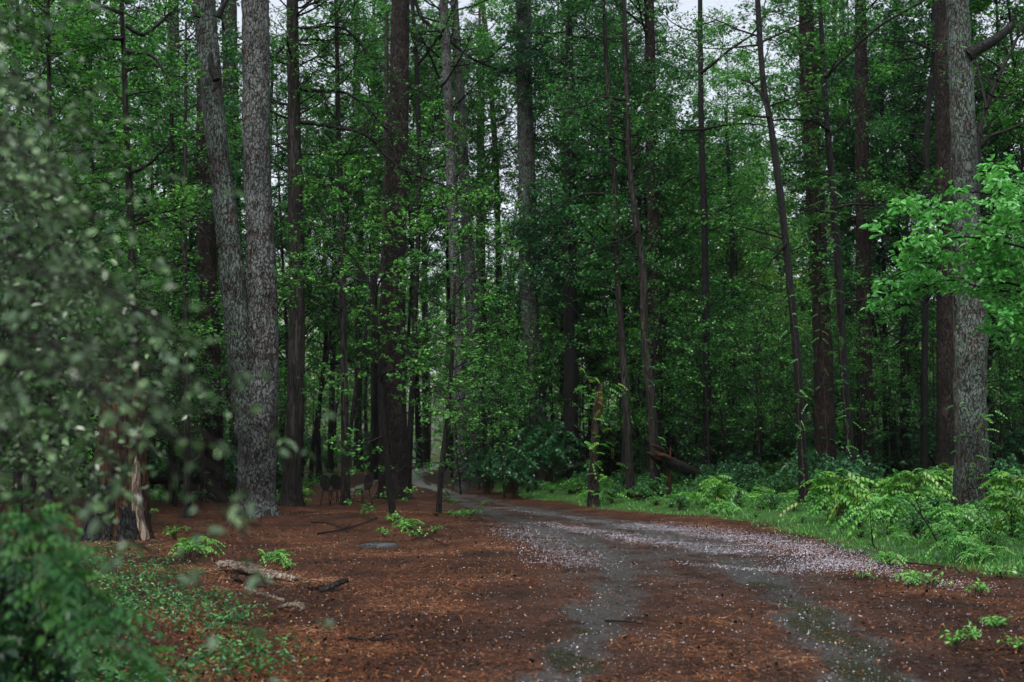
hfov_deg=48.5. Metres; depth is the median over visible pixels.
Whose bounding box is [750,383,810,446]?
understory tree
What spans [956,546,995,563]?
undergrowth shrub
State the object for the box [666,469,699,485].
undergrowth shrub
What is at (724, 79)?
broadleaf tree
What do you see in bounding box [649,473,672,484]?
undergrowth shrub
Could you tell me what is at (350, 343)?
broadleaf tree
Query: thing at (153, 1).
broadleaf tree
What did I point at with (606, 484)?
undergrowth shrub
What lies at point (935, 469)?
undergrowth shrub
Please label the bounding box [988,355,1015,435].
understory tree
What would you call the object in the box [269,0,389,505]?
broadleaf tree
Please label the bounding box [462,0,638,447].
broadleaf tree
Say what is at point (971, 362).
pine tree
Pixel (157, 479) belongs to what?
fallen log
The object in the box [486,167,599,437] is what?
broadleaf tree
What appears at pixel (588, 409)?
understory tree
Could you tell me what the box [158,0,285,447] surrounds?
pine tree
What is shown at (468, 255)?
pine tree
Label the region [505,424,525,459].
undergrowth shrub
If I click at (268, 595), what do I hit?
bark slab
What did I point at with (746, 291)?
understory tree
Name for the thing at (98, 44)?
broadleaf tree
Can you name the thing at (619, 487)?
undergrowth shrub
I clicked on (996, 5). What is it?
broadleaf tree
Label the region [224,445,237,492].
undergrowth shrub
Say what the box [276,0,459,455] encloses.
broadleaf tree
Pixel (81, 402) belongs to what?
understory tree
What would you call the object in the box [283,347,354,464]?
understory tree
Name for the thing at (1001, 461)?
undergrowth shrub
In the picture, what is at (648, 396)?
climbing vine
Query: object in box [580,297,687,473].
understory tree
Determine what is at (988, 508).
undergrowth shrub
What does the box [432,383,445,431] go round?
understory tree
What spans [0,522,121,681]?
shade shrub
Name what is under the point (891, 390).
understory tree
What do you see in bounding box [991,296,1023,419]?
understory tree
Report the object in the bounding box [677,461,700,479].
undergrowth shrub
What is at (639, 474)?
undergrowth shrub
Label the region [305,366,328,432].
understory tree
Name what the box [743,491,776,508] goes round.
undergrowth shrub
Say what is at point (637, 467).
undergrowth shrub
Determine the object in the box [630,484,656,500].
undergrowth shrub
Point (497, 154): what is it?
broadleaf tree
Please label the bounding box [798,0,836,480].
pine tree
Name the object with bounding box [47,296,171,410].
understory tree
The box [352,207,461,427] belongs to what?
broadleaf tree
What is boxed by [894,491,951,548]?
bare shrub
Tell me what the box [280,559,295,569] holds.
seedling
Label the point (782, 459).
undergrowth shrub
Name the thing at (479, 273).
pine tree
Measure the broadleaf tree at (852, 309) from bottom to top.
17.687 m
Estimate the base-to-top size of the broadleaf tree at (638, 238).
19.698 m
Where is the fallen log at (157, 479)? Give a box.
[149,475,228,484]
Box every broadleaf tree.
[0,0,142,517]
[0,0,151,489]
[0,0,174,382]
[0,0,175,538]
[0,1,168,503]
[0,65,164,496]
[2,91,149,462]
[8,0,197,489]
[11,0,194,419]
[23,0,235,382]
[76,0,287,485]
[78,27,245,491]
[82,0,246,504]
[96,0,279,369]
[96,181,194,340]
[111,22,242,517]
[131,99,245,387]
[144,89,312,448]
[165,96,338,403]
[182,9,345,485]
[221,0,483,506]
[242,80,380,478]
[244,112,371,457]
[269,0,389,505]
[272,183,367,427]
[273,0,438,480]
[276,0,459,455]
[282,303,327,433]
[301,140,411,471]
[305,243,380,399]
[309,202,408,466]
[317,231,413,469]
[320,23,479,374]
[322,0,480,479]
[322,212,409,463]
[336,318,370,414]
[344,0,534,487]
[348,244,419,390]
[348,322,370,444]
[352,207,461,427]
[370,144,464,467]
[373,0,515,477]
[381,19,538,471]
[405,279,464,452]
[405,307,435,424]
[409,237,493,445]
[426,223,521,423]
[428,145,558,477]
[461,262,522,420]
[462,0,619,455]
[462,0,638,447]
[478,236,558,444]
[484,0,677,484]
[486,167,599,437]
[487,273,542,417]
[490,186,586,413]
[492,128,611,388]
[493,25,636,426]
[507,109,645,464]
[516,0,684,497]
[534,0,722,496]
[535,0,710,459]
[539,0,758,472]
[540,16,709,477]
[541,183,639,387]
[541,266,612,425]
[550,0,764,471]
[600,201,722,413]
[603,251,676,413]
[609,82,766,452]
[633,141,758,426]
[638,0,781,475]
[662,109,799,448]
[663,8,799,433]
[663,93,790,365]
[668,119,799,437]
[668,126,772,431]
[671,37,792,423]
[675,0,842,505]
[680,183,774,411]
[687,159,799,428]
[705,148,799,394]
[706,58,890,459]
[717,0,952,466]
[730,0,898,446]
[736,173,833,419]
[737,185,812,398]
[755,197,833,380]
[767,4,955,475]
[781,0,931,474]
[795,253,854,426]
[796,44,954,471]
[797,0,951,475]
[803,237,899,398]
[811,34,933,477]
[823,0,1023,470]
[825,117,990,465]
[827,0,992,478]
[850,0,1023,468]
[853,295,899,429]
[854,247,936,422]
[874,0,1023,477]
[888,4,1023,351]
[895,0,1023,180]
[897,0,1023,407]
[912,22,1023,357]
[921,72,1023,406]
[929,6,1023,200]
[992,237,1023,394]
[993,234,1020,431]
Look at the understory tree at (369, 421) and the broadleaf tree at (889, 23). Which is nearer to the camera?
the broadleaf tree at (889, 23)
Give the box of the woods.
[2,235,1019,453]
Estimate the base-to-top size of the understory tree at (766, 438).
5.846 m
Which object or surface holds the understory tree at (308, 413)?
on the ground at (354, 478)
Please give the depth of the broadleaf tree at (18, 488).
27.44 m
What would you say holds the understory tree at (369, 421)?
on the ground at (354, 478)
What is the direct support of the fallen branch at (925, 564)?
on the ground at (354, 478)
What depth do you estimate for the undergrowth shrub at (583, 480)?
37.33 m
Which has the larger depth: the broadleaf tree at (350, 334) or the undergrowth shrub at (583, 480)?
the broadleaf tree at (350, 334)
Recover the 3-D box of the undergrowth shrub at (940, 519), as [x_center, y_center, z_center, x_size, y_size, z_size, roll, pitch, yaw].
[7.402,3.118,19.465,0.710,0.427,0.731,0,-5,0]
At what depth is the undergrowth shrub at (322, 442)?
71.73 m
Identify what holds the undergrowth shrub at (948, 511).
on the ground at (354, 478)
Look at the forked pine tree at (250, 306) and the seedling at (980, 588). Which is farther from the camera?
the forked pine tree at (250, 306)
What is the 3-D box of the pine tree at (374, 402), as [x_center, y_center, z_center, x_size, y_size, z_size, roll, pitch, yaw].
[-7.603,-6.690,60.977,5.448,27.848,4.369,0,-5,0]
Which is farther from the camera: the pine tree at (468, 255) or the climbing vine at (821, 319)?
the pine tree at (468, 255)
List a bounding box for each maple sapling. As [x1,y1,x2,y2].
[272,99,525,513]
[388,235,533,512]
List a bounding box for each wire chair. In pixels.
[319,472,339,505]
[330,472,340,502]
[352,471,372,503]
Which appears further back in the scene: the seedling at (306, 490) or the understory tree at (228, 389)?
the understory tree at (228, 389)
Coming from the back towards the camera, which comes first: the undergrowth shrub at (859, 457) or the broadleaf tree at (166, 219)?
the broadleaf tree at (166, 219)
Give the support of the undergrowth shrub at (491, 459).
on the ground at (354, 478)
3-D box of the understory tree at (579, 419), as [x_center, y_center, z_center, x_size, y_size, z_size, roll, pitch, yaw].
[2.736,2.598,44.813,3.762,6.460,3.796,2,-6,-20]
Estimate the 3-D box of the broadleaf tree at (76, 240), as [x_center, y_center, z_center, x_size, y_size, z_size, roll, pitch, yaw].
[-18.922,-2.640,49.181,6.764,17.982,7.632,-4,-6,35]
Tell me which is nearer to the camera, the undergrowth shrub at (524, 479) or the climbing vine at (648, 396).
the climbing vine at (648, 396)
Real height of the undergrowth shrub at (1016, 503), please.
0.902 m
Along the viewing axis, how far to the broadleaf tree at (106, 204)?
34.74 m
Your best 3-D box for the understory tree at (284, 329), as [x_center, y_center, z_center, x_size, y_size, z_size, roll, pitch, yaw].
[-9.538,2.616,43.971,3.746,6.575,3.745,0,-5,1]
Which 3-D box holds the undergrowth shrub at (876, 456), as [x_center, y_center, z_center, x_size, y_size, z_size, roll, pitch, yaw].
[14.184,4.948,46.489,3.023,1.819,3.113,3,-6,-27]
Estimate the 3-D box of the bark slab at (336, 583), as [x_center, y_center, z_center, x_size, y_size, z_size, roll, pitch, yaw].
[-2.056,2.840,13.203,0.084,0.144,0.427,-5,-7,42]
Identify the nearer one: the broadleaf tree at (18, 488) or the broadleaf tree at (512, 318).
the broadleaf tree at (18, 488)
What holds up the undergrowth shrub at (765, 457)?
on the ground at (354, 478)
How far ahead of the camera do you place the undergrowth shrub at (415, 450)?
65.18 m
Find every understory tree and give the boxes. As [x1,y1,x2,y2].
[0,322,59,495]
[6,248,127,508]
[33,328,181,484]
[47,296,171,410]
[57,312,141,494]
[77,248,225,461]
[78,317,194,475]
[121,268,234,506]
[127,303,199,459]
[146,370,200,475]
[147,330,223,438]
[147,353,199,474]
[177,313,237,457]
[221,324,315,446]
[222,350,311,449]
[277,363,321,493]
[278,384,330,447]
[279,381,328,433]
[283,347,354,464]
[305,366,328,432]
[311,372,364,442]
[312,409,340,444]
[326,391,362,443]
[338,382,414,471]
[348,379,370,429]
[409,339,505,494]
[429,390,452,436]
[430,390,467,445]
[431,357,500,445]
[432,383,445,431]
[437,350,527,489]
[438,297,536,488]
[452,385,515,457]
[454,338,549,497]
[467,383,518,464]
[469,343,563,488]
[483,340,557,461]
[486,319,591,488]
[492,363,548,460]
[497,308,606,484]
[529,290,634,470]
[543,331,620,471]
[552,311,639,481]
[578,376,617,436]
[579,324,671,453]
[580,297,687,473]
[582,243,731,446]
[586,305,695,472]
[602,351,663,437]
[603,320,665,462]
[627,308,735,475]
[630,365,692,474]
[638,278,775,469]
[644,339,738,460]
[647,285,776,451]
[662,280,770,466]
[663,352,726,460]
[664,346,752,463]
[667,296,793,464]
[674,284,793,450]
[676,317,769,454]
[688,281,811,463]
[700,301,812,476]
[702,306,813,471]
[721,364,783,438]
[723,311,811,448]
[725,344,813,467]
[737,310,812,478]
[741,303,855,452]
[741,342,812,452]
[747,294,879,465]
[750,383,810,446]
[763,335,891,451]
[776,357,853,451]
[786,301,910,462]
[799,310,914,454]
[801,331,899,458]
[804,306,920,485]
[811,328,918,463]
[849,264,993,469]
[852,323,931,448]
[852,334,920,452]
[852,373,935,480]
[854,337,931,477]
[874,373,931,450]
[877,335,936,465]
[879,368,935,422]
[883,324,936,468]
[890,366,1019,473]
[896,362,998,425]
[918,358,1023,456]
[934,283,1023,465]
[986,344,1023,467]
[988,339,1023,428]
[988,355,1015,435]
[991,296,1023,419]
[993,324,1023,434]
[993,337,1022,421]
[993,345,1023,468]
[994,334,1023,429]
[994,372,1023,437]
[998,324,1023,408]
[999,296,1023,415]
[1003,339,1023,434]
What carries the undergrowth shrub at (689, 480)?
on the ground at (354, 478)
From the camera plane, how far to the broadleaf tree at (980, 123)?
31.94 m
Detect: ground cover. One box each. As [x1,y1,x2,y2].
[0,458,423,502]
[0,539,329,681]
[548,467,1023,544]
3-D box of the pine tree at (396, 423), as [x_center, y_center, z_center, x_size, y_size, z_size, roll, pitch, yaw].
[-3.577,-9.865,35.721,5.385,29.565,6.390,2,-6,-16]
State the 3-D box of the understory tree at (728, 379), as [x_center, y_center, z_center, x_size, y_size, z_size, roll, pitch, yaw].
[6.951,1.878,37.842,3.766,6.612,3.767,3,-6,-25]
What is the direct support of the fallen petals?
on the dirt road
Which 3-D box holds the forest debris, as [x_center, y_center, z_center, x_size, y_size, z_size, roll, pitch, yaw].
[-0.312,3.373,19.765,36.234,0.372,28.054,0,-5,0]
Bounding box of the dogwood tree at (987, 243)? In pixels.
[859,153,1023,355]
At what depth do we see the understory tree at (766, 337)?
40.25 m
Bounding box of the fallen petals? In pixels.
[4,503,1022,681]
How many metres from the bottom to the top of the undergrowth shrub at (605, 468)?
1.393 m
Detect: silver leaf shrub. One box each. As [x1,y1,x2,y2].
[0,0,318,577]
[0,62,201,541]
[0,269,362,681]
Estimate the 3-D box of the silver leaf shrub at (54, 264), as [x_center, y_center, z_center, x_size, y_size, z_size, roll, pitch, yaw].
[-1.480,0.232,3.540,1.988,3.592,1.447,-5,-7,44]
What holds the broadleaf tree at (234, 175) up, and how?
on the ground at (354, 478)
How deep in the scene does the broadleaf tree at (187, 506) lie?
27.47 m
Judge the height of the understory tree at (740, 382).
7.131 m
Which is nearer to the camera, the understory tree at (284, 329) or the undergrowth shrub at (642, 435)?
the understory tree at (284, 329)
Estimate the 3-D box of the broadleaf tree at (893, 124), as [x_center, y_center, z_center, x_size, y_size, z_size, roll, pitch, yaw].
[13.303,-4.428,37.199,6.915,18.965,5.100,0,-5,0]
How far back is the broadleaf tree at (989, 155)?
46.24 m
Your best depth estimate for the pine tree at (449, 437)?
66.06 m
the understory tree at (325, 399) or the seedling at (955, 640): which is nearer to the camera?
the seedling at (955, 640)
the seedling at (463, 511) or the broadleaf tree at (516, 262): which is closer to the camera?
the seedling at (463, 511)
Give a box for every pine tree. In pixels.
[25,0,140,487]
[76,0,241,489]
[79,0,181,351]
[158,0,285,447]
[189,0,281,518]
[196,46,228,502]
[239,34,309,218]
[271,68,329,476]
[304,67,360,472]
[327,0,409,474]
[334,14,377,470]
[343,0,415,411]
[371,0,415,499]
[378,11,388,481]
[383,0,499,491]
[409,79,443,465]
[412,0,488,487]
[425,142,487,470]
[433,0,516,454]
[434,26,517,459]
[465,0,516,329]
[511,0,580,392]
[516,0,552,486]
[564,0,676,422]
[605,0,665,485]
[633,48,664,440]
[763,0,907,449]
[789,0,871,411]
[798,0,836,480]
[841,0,877,489]
[934,0,954,476]
[945,0,1015,506]
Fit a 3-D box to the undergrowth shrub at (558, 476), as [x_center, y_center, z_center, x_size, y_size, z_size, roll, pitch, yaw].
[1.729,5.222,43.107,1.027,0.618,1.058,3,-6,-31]
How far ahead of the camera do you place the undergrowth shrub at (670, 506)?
29.84 m
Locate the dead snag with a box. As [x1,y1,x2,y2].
[587,385,602,506]
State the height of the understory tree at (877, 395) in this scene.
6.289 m
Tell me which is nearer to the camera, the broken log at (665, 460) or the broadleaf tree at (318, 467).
the broken log at (665, 460)
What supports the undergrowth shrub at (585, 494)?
on the ground at (354, 478)
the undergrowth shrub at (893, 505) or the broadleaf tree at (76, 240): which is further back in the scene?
the broadleaf tree at (76, 240)
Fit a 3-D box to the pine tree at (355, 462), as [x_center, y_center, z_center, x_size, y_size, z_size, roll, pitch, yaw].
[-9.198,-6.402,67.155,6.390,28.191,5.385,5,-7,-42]
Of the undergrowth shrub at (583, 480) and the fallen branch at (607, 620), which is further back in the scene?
the undergrowth shrub at (583, 480)
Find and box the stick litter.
[62,497,1021,681]
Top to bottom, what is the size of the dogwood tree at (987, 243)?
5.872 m
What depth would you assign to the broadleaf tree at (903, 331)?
41.10 m
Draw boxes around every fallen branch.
[311,501,357,531]
[317,511,386,533]
[347,634,414,642]
[397,519,447,545]
[604,619,644,624]
[906,562,952,568]
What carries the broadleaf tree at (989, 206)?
on the ground at (354, 478)
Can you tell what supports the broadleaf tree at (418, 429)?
on the ground at (354, 478)
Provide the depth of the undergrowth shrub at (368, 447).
69.17 m
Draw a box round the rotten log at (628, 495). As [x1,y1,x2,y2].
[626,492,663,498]
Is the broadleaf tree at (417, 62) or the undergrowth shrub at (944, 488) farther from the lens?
the broadleaf tree at (417, 62)
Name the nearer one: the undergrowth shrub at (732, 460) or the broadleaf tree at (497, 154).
the undergrowth shrub at (732, 460)
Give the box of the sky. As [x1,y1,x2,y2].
[0,0,1023,450]
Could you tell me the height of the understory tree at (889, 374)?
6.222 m
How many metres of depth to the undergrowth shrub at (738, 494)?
30.70 m
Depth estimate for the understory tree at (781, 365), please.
48.14 m
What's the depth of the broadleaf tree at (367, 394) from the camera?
115.74 m
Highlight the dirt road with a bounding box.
[310,462,1014,681]
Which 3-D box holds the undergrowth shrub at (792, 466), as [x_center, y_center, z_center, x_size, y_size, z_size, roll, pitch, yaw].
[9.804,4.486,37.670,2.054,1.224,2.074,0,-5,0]
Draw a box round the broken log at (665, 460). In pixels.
[646,444,700,479]
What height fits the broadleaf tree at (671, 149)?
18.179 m
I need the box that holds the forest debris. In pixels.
[5,499,1023,681]
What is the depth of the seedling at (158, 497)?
35.39 m
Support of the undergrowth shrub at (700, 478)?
on the ground at (354, 478)
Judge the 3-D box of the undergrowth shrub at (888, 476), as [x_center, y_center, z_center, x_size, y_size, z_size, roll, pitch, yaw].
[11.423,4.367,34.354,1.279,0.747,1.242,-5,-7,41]
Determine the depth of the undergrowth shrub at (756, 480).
33.04 m
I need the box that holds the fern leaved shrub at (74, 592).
[0,492,175,681]
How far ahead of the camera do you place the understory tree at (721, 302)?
41.35 m
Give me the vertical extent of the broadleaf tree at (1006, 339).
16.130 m
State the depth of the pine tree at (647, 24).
39.40 m
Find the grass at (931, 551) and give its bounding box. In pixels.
[493,485,1023,578]
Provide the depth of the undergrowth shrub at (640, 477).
35.75 m
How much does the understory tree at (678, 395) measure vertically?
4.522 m
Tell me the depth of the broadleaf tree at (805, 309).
98.27 m
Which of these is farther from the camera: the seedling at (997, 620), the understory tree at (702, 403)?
the understory tree at (702, 403)
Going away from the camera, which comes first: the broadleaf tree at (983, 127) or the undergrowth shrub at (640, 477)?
the undergrowth shrub at (640, 477)
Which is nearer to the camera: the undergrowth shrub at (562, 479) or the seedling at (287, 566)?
the seedling at (287, 566)
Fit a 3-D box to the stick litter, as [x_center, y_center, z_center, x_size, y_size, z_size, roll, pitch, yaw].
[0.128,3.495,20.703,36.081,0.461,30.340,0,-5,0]
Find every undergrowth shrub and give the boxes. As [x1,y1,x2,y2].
[58,467,82,486]
[146,444,199,492]
[166,450,200,496]
[193,451,237,498]
[223,432,229,447]
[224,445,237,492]
[276,458,304,491]
[276,460,283,487]
[282,438,315,459]
[304,430,327,465]
[308,449,340,463]
[314,451,340,470]
[326,440,365,467]
[350,431,369,457]
[412,442,423,460]
[453,448,526,493]
[475,452,548,497]
[480,464,534,493]
[484,438,507,458]
[493,418,583,461]
[499,422,600,489]
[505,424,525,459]
[506,442,524,458]
[515,454,554,486]
[519,482,535,491]
[536,481,556,490]
[543,485,560,492]
[544,459,587,475]
[550,472,562,480]
[553,477,568,486]
[555,479,587,493]
[563,471,587,491]
[574,471,607,489]
[579,489,603,500]
[580,424,644,476]
[598,455,608,476]
[598,456,615,476]
[599,476,618,485]
[599,481,618,488]
[600,487,622,503]
[605,469,637,488]
[609,483,624,494]
[615,424,676,443]
[626,485,648,499]
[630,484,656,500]
[632,478,668,496]
[633,461,644,476]
[635,469,648,479]
[636,472,666,486]
[644,496,667,505]
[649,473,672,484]
[660,498,676,507]
[665,478,687,485]
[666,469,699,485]
[667,495,691,510]
[673,484,690,493]
[673,485,692,495]
[674,490,697,502]
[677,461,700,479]
[678,474,707,486]
[680,427,758,466]
[680,472,709,491]
[685,481,709,493]
[688,490,711,504]
[689,472,753,507]
[700,461,734,483]
[703,502,721,513]
[707,460,747,488]
[707,487,734,502]
[709,482,741,492]
[710,452,764,486]
[714,455,759,486]
[715,500,743,515]
[723,462,761,487]
[728,461,780,487]
[730,488,746,498]
[732,497,745,505]
[738,476,770,490]
[741,423,796,473]
[741,430,796,471]
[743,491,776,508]
[745,486,779,502]
[750,500,773,509]
[751,490,791,506]
[757,476,797,494]
[759,492,788,509]
[760,459,785,481]
[770,473,798,492]
[771,443,842,487]
[771,449,837,488]
[778,468,880,524]
[781,459,813,489]
[782,501,806,510]
[786,489,814,503]
[791,513,808,522]
[809,460,865,488]
[810,476,884,516]
[811,489,837,510]
[813,455,883,486]
[828,515,844,521]
[831,521,851,530]
[832,490,931,537]
[836,450,889,483]
[844,510,874,528]
[845,497,888,516]
[847,527,870,537]
[853,502,896,520]
[854,445,899,467]
[862,466,879,484]
[869,474,902,489]
[870,477,925,510]
[874,434,888,472]
[878,468,956,508]
[885,523,909,537]
[889,531,917,544]
[891,411,1023,467]
[894,511,938,537]
[908,493,954,516]
[910,470,952,498]
[915,479,952,497]
[916,463,990,496]
[921,520,962,541]
[923,502,1001,534]
[924,513,964,527]
[924,531,985,560]
[952,505,986,526]
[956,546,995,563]
[960,512,1012,532]
[964,499,999,514]
[971,487,1023,536]
[974,531,1010,545]
[976,492,1023,525]
[978,468,1023,513]
[981,465,1023,499]
[988,428,1023,474]
[989,447,1017,476]
[989,454,1023,490]
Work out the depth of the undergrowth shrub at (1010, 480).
21.43 m
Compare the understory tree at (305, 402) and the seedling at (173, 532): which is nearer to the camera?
the seedling at (173, 532)
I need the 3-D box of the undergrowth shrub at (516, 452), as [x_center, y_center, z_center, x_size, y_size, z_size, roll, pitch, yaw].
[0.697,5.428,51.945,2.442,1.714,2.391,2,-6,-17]
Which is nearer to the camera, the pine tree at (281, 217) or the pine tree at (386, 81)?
the pine tree at (386, 81)
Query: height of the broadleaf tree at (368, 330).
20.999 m
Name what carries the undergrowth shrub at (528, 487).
on the ground at (354, 478)
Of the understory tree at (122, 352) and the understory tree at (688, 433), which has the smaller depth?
the understory tree at (122, 352)
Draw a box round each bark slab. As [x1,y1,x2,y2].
[215,560,300,580]
[230,573,300,597]
[243,586,285,601]
[278,601,304,611]
[300,582,324,588]
[319,578,348,591]
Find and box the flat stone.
[359,542,397,547]
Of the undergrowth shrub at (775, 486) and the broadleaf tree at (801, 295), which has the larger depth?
the broadleaf tree at (801, 295)
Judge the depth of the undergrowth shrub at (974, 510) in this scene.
20.17 m
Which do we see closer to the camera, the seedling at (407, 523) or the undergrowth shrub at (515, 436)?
the seedling at (407, 523)
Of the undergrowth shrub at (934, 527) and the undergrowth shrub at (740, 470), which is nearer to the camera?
the undergrowth shrub at (934, 527)
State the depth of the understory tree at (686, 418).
42.47 m
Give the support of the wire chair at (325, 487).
on the ground at (354, 478)
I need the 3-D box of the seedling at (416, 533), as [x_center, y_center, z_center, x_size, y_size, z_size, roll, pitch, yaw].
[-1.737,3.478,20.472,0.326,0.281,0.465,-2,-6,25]
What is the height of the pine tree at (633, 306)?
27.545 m
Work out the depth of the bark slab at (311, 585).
13.30 m
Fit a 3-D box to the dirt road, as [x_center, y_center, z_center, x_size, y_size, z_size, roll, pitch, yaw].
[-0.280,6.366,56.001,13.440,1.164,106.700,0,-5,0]
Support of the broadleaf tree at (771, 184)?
on the ground at (354, 478)
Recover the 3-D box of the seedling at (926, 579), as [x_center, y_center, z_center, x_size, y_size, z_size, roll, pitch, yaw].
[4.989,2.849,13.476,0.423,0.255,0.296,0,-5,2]
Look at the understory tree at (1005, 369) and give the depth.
56.43 m
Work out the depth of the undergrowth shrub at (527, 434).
47.12 m
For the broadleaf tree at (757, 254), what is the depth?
78.90 m
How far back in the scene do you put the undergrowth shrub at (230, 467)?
35.45 m
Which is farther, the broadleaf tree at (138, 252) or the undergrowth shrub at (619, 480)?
the broadleaf tree at (138, 252)
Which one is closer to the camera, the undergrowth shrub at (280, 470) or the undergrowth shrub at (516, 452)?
the undergrowth shrub at (280, 470)
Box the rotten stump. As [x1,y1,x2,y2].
[78,364,154,541]
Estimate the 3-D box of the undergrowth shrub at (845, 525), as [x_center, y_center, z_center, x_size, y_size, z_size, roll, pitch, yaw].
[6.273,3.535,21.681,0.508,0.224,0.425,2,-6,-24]
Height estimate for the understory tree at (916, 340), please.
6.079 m
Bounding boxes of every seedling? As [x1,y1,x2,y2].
[151,491,166,500]
[161,523,189,539]
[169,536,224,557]
[173,538,206,560]
[257,549,291,566]
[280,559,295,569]
[303,486,315,495]
[303,497,311,505]
[375,527,390,536]
[384,510,401,522]
[388,517,424,531]
[406,526,427,538]
[428,525,442,533]
[451,510,464,517]
[455,509,472,515]
[854,569,877,579]
[868,551,907,566]
[890,569,937,586]
[915,571,953,587]
[938,624,980,650]
[954,620,981,640]
[959,541,1014,563]
[964,578,989,596]
[980,615,1012,627]
[982,562,1017,578]
[997,632,1023,651]
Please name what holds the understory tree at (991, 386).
on the ground at (354, 478)
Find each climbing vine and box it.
[191,160,215,502]
[517,4,543,485]
[573,368,630,506]
[640,284,664,493]
[779,279,814,505]
[806,146,837,460]
[812,176,865,464]
[935,0,968,504]
[969,405,1007,498]
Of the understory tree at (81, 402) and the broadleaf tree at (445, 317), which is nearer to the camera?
the understory tree at (81, 402)
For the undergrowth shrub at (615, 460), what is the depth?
45.78 m
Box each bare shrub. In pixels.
[851,493,880,549]
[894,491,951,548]
[903,466,934,537]
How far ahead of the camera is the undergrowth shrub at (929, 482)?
23.80 m
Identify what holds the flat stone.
on the ground at (354, 478)
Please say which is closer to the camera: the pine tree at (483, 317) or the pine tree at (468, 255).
the pine tree at (468, 255)
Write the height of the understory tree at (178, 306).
6.811 m
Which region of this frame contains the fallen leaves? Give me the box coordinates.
[1,499,1023,681]
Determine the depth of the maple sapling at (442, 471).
25.45 m
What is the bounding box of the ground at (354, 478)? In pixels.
[0,451,1023,681]
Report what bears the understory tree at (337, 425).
on the ground at (354, 478)
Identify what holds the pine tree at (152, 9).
on the ground at (354, 478)
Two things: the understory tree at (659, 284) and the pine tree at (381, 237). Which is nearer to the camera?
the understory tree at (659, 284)
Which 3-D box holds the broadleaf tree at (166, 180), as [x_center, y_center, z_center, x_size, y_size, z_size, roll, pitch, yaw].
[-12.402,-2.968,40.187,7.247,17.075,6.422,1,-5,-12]
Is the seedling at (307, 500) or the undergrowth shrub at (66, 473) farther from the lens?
the undergrowth shrub at (66, 473)
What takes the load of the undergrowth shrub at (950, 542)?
on the ground at (354, 478)
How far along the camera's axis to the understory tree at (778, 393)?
44.96 m
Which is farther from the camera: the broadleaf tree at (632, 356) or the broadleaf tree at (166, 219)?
the broadleaf tree at (632, 356)
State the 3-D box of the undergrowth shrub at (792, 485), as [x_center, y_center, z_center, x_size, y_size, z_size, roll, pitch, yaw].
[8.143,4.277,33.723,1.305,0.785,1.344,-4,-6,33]
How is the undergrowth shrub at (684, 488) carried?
on the ground at (354, 478)
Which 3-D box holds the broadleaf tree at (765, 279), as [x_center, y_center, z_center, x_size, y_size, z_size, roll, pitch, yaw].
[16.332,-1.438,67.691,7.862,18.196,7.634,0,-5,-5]
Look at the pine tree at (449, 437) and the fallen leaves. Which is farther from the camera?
the pine tree at (449, 437)
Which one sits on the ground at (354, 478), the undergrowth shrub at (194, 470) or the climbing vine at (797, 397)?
the undergrowth shrub at (194, 470)
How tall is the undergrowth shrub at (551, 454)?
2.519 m
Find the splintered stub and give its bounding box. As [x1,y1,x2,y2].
[666,445,671,497]
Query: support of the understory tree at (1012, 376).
on the ground at (354, 478)
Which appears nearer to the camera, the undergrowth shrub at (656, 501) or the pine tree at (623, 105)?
the undergrowth shrub at (656, 501)
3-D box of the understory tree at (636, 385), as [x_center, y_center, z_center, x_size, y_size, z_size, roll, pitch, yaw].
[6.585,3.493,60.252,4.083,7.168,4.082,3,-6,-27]
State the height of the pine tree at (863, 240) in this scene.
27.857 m
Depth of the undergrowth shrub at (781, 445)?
43.91 m
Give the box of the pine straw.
[0,488,1023,681]
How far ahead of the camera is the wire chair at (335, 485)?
32.94 m
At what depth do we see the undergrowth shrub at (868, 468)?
34.28 m
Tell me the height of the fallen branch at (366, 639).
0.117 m
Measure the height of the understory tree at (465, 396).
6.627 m
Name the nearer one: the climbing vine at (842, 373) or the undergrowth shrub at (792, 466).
the climbing vine at (842, 373)
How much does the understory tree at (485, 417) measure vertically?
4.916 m
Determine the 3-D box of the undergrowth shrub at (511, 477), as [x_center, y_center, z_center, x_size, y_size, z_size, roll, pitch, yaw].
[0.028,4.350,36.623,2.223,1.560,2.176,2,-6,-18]
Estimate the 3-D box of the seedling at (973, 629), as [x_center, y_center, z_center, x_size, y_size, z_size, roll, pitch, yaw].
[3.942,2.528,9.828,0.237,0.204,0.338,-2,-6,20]
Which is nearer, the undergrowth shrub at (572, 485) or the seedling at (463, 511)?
the seedling at (463, 511)
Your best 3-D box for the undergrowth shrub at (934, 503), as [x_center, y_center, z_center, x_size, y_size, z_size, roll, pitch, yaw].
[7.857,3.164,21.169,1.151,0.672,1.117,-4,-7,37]
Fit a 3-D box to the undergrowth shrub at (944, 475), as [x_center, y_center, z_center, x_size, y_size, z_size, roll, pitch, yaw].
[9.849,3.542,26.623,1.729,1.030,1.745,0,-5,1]
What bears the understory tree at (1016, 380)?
on the ground at (354, 478)
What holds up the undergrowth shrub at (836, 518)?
on the ground at (354, 478)
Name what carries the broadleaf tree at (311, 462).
on the ground at (354, 478)
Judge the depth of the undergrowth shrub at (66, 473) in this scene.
45.29 m
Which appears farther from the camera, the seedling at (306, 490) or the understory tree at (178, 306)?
the seedling at (306, 490)
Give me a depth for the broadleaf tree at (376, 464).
54.99 m
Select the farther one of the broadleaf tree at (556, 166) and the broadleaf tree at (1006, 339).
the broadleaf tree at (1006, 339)
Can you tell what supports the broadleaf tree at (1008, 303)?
on the ground at (354, 478)
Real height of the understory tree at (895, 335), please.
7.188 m
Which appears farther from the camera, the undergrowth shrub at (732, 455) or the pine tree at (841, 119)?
the pine tree at (841, 119)

